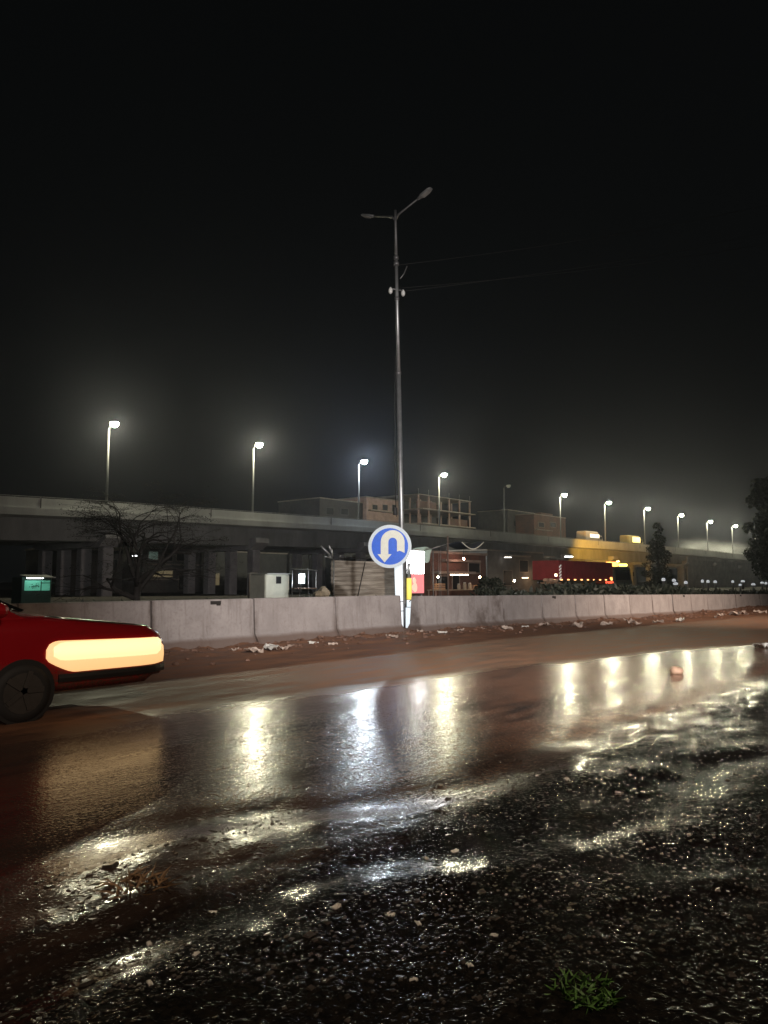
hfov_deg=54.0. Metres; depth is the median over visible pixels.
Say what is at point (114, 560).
window
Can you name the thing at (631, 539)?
truck
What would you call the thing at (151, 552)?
window
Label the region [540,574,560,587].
fruit cart
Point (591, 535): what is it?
truck
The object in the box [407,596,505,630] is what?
concrete barrier
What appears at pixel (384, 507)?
window
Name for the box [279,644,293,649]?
litter scrap
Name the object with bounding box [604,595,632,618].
concrete barrier
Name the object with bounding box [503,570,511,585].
window
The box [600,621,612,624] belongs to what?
litter scrap
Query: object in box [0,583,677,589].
ground
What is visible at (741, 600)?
concrete barrier
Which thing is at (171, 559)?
window
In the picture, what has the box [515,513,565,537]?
brick building
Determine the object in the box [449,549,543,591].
shop building
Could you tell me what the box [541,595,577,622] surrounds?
concrete barrier
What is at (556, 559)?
shop building
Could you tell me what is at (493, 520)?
brick building
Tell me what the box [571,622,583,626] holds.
litter scrap
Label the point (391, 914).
fallen leaf
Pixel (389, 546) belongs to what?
traffic sign
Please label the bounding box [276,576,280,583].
window
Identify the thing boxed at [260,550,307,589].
house
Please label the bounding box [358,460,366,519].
flyover lamp
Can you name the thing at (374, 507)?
window
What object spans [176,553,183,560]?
window
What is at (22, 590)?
kiosk
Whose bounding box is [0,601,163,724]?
car
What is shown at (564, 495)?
flyover lamp
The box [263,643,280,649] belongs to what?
litter scrap
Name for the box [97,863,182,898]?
dry plant
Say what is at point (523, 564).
window
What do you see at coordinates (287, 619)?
concrete barrier
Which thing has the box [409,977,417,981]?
fallen leaf
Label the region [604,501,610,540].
flyover lamp
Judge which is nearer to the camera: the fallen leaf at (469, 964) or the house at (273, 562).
the fallen leaf at (469, 964)
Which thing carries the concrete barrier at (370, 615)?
on the dirt verge
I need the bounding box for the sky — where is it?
[0,0,767,582]
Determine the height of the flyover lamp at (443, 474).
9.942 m
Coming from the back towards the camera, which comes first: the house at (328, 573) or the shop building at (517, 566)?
the house at (328, 573)
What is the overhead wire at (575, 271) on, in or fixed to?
attached to the street lamp at (425, 192)
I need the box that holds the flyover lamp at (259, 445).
[252,443,262,510]
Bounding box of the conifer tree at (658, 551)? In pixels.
[640,522,677,592]
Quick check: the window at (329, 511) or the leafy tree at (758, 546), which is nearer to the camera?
the leafy tree at (758, 546)
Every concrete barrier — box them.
[14,601,149,627]
[150,598,256,648]
[250,597,338,643]
[335,595,404,635]
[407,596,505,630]
[497,595,544,624]
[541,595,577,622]
[574,595,607,619]
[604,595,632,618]
[629,595,654,617]
[652,594,673,614]
[671,594,692,613]
[690,594,708,611]
[706,594,722,610]
[722,594,735,608]
[735,594,748,607]
[747,594,759,605]
[759,594,767,605]
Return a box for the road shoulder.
[0,682,767,1023]
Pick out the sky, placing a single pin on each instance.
(190, 262)
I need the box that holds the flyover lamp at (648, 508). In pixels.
[643,507,649,544]
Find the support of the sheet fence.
on the service road at (5, 596)
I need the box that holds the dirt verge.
[163,605,767,663]
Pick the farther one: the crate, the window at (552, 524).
the window at (552, 524)
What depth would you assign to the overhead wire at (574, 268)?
27.65 m
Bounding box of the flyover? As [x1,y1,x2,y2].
[0,494,767,596]
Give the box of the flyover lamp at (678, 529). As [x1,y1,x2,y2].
[677,514,682,547]
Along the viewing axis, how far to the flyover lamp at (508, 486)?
141.24 m
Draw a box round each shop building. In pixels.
[412,551,487,595]
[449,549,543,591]
[543,556,585,589]
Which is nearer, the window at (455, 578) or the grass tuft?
the grass tuft
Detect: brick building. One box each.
[477,509,531,532]
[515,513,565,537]
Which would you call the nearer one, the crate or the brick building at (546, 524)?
the crate
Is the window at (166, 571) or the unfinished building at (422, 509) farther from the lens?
the unfinished building at (422, 509)
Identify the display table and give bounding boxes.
[427,589,474,595]
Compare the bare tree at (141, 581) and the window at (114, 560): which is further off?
the window at (114, 560)
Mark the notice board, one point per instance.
(248, 585)
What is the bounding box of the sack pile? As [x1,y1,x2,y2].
[312,586,329,596]
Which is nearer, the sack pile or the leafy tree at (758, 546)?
the sack pile
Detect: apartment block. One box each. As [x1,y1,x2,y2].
[278,497,362,589]
[340,496,398,522]
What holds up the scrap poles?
on the service road at (5, 596)
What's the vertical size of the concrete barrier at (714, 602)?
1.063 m
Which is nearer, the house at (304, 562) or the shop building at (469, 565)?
the shop building at (469, 565)
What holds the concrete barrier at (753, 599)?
on the dirt verge
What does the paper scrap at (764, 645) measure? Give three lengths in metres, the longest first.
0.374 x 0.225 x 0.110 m
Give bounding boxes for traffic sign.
[368,525,411,624]
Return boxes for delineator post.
[406,563,411,627]
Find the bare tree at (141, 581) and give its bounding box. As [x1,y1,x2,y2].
[31,481,242,602]
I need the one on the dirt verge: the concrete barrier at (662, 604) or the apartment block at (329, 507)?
the concrete barrier at (662, 604)
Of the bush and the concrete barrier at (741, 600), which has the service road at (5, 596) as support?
the bush
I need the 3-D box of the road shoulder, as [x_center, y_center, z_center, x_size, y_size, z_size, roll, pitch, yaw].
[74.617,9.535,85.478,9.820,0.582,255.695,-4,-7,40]
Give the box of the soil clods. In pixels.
[163,605,767,664]
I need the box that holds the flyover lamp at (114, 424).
[105,421,118,500]
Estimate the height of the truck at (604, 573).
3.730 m
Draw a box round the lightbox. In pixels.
[405,550,423,595]
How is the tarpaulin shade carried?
on the service road at (5, 596)
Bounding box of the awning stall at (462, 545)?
[433,536,483,595]
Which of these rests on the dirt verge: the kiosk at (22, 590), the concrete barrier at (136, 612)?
the concrete barrier at (136, 612)
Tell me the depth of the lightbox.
32.44 m
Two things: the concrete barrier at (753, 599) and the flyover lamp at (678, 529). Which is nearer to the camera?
the concrete barrier at (753, 599)
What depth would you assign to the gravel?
3.05 m
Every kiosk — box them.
[11,575,55,602]
[248,573,291,597]
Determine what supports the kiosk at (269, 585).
on the service road at (5, 596)
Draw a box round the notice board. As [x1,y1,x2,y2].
[248,574,250,597]
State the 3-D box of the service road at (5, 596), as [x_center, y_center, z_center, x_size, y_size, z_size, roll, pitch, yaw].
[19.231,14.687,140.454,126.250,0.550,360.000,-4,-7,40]
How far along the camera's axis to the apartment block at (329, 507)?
151.08 m
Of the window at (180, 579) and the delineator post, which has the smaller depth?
the delineator post
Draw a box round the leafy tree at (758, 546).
[741,476,767,581]
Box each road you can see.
[0,585,767,603]
[0,611,767,878]
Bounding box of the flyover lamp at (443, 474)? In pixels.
[438,473,446,526]
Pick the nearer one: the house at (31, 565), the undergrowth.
the undergrowth
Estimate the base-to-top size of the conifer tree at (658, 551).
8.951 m
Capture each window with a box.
[113,559,117,570]
[148,551,158,559]
[152,570,172,577]
[163,553,172,561]
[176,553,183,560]
[178,574,183,589]
[215,573,219,585]
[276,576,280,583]
[326,507,333,514]
[341,508,348,514]
[372,504,377,509]
[382,504,387,510]
[436,575,446,589]
[452,575,459,590]
[468,562,480,573]
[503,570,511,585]
[519,560,528,571]
[538,522,543,527]
[550,522,555,527]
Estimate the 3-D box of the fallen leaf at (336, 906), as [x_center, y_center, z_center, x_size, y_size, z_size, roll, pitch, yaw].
[-0.200,1.658,3.165,0.047,0.014,0.029,-4,4,-44]
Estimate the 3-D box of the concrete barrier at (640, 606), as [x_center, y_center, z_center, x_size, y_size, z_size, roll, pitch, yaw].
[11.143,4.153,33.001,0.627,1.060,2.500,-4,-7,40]
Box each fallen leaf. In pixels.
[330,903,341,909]
[385,912,394,916]
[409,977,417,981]
[465,962,473,967]
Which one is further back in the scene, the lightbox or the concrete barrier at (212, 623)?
the lightbox
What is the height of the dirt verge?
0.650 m
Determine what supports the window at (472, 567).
in the shop building at (469, 565)
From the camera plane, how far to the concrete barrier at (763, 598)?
48.04 m
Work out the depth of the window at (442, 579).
67.57 m
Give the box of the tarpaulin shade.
[412,547,433,595]
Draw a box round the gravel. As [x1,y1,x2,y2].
[0,686,767,1023]
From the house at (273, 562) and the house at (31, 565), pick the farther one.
the house at (273, 562)
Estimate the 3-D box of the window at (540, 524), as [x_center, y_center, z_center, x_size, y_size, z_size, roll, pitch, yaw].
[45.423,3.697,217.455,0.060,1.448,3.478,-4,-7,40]
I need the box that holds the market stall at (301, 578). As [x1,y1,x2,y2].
[289,568,319,596]
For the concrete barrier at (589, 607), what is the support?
on the dirt verge
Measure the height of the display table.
1.041 m
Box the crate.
[432,583,444,589]
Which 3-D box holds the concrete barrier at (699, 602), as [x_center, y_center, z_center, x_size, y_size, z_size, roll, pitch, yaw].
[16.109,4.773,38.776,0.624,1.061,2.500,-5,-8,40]
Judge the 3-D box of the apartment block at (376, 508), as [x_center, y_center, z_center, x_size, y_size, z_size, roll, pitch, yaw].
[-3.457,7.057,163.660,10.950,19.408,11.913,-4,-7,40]
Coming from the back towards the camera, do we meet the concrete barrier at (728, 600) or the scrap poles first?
the concrete barrier at (728, 600)
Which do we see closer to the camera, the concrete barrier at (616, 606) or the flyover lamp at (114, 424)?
the concrete barrier at (616, 606)
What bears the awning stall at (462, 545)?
on the service road at (5, 596)
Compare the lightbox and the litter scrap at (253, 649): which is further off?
the lightbox
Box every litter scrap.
[243,647,262,652]
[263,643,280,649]
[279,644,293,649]
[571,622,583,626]
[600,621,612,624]
[623,618,641,624]
[729,610,748,614]
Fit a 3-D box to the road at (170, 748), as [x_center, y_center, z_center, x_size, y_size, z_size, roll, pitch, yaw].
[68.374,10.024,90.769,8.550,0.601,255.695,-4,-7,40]
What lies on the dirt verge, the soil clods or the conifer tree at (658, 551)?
the soil clods
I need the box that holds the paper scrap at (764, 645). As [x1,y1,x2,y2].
[751,643,767,647]
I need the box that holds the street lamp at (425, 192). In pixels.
[361,187,431,626]
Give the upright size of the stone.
0.147 m
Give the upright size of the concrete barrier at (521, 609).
1.061 m
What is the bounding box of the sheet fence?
[331,557,394,596]
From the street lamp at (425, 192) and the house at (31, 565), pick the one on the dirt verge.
the street lamp at (425, 192)
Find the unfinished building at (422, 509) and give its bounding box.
[380,488,475,528]
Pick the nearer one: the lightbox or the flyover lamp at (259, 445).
the lightbox
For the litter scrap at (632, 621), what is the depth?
26.83 m
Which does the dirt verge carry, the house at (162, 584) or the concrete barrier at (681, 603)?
the concrete barrier at (681, 603)
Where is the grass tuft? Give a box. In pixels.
[544,968,625,1013]
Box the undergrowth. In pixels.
[66,579,767,601]
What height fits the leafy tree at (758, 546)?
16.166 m
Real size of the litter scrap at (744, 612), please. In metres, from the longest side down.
0.889 x 0.517 x 0.265 m
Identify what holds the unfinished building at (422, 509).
on the service road at (5, 596)
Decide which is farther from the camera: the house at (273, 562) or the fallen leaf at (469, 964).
the house at (273, 562)
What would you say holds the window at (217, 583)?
in the house at (273, 562)
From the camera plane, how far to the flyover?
100.29 m
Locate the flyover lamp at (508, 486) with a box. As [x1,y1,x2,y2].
[503,485,510,531]
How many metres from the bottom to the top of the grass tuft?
0.055 m
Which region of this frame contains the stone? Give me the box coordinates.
[670,666,683,673]
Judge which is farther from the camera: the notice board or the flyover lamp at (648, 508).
the flyover lamp at (648, 508)
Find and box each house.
[25,548,123,592]
[113,547,203,592]
[201,551,287,590]
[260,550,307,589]
[325,553,373,589]
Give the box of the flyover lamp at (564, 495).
[560,494,566,537]
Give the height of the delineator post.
1.872 m
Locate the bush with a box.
[473,576,506,593]
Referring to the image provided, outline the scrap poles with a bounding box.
[320,545,340,558]
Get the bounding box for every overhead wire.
[405,243,766,287]
[408,233,762,290]
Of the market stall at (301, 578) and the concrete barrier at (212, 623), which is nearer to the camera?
the concrete barrier at (212, 623)
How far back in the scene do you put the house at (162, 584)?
112.46 m
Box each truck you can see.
[532,560,633,594]
[576,531,602,540]
[620,535,642,544]

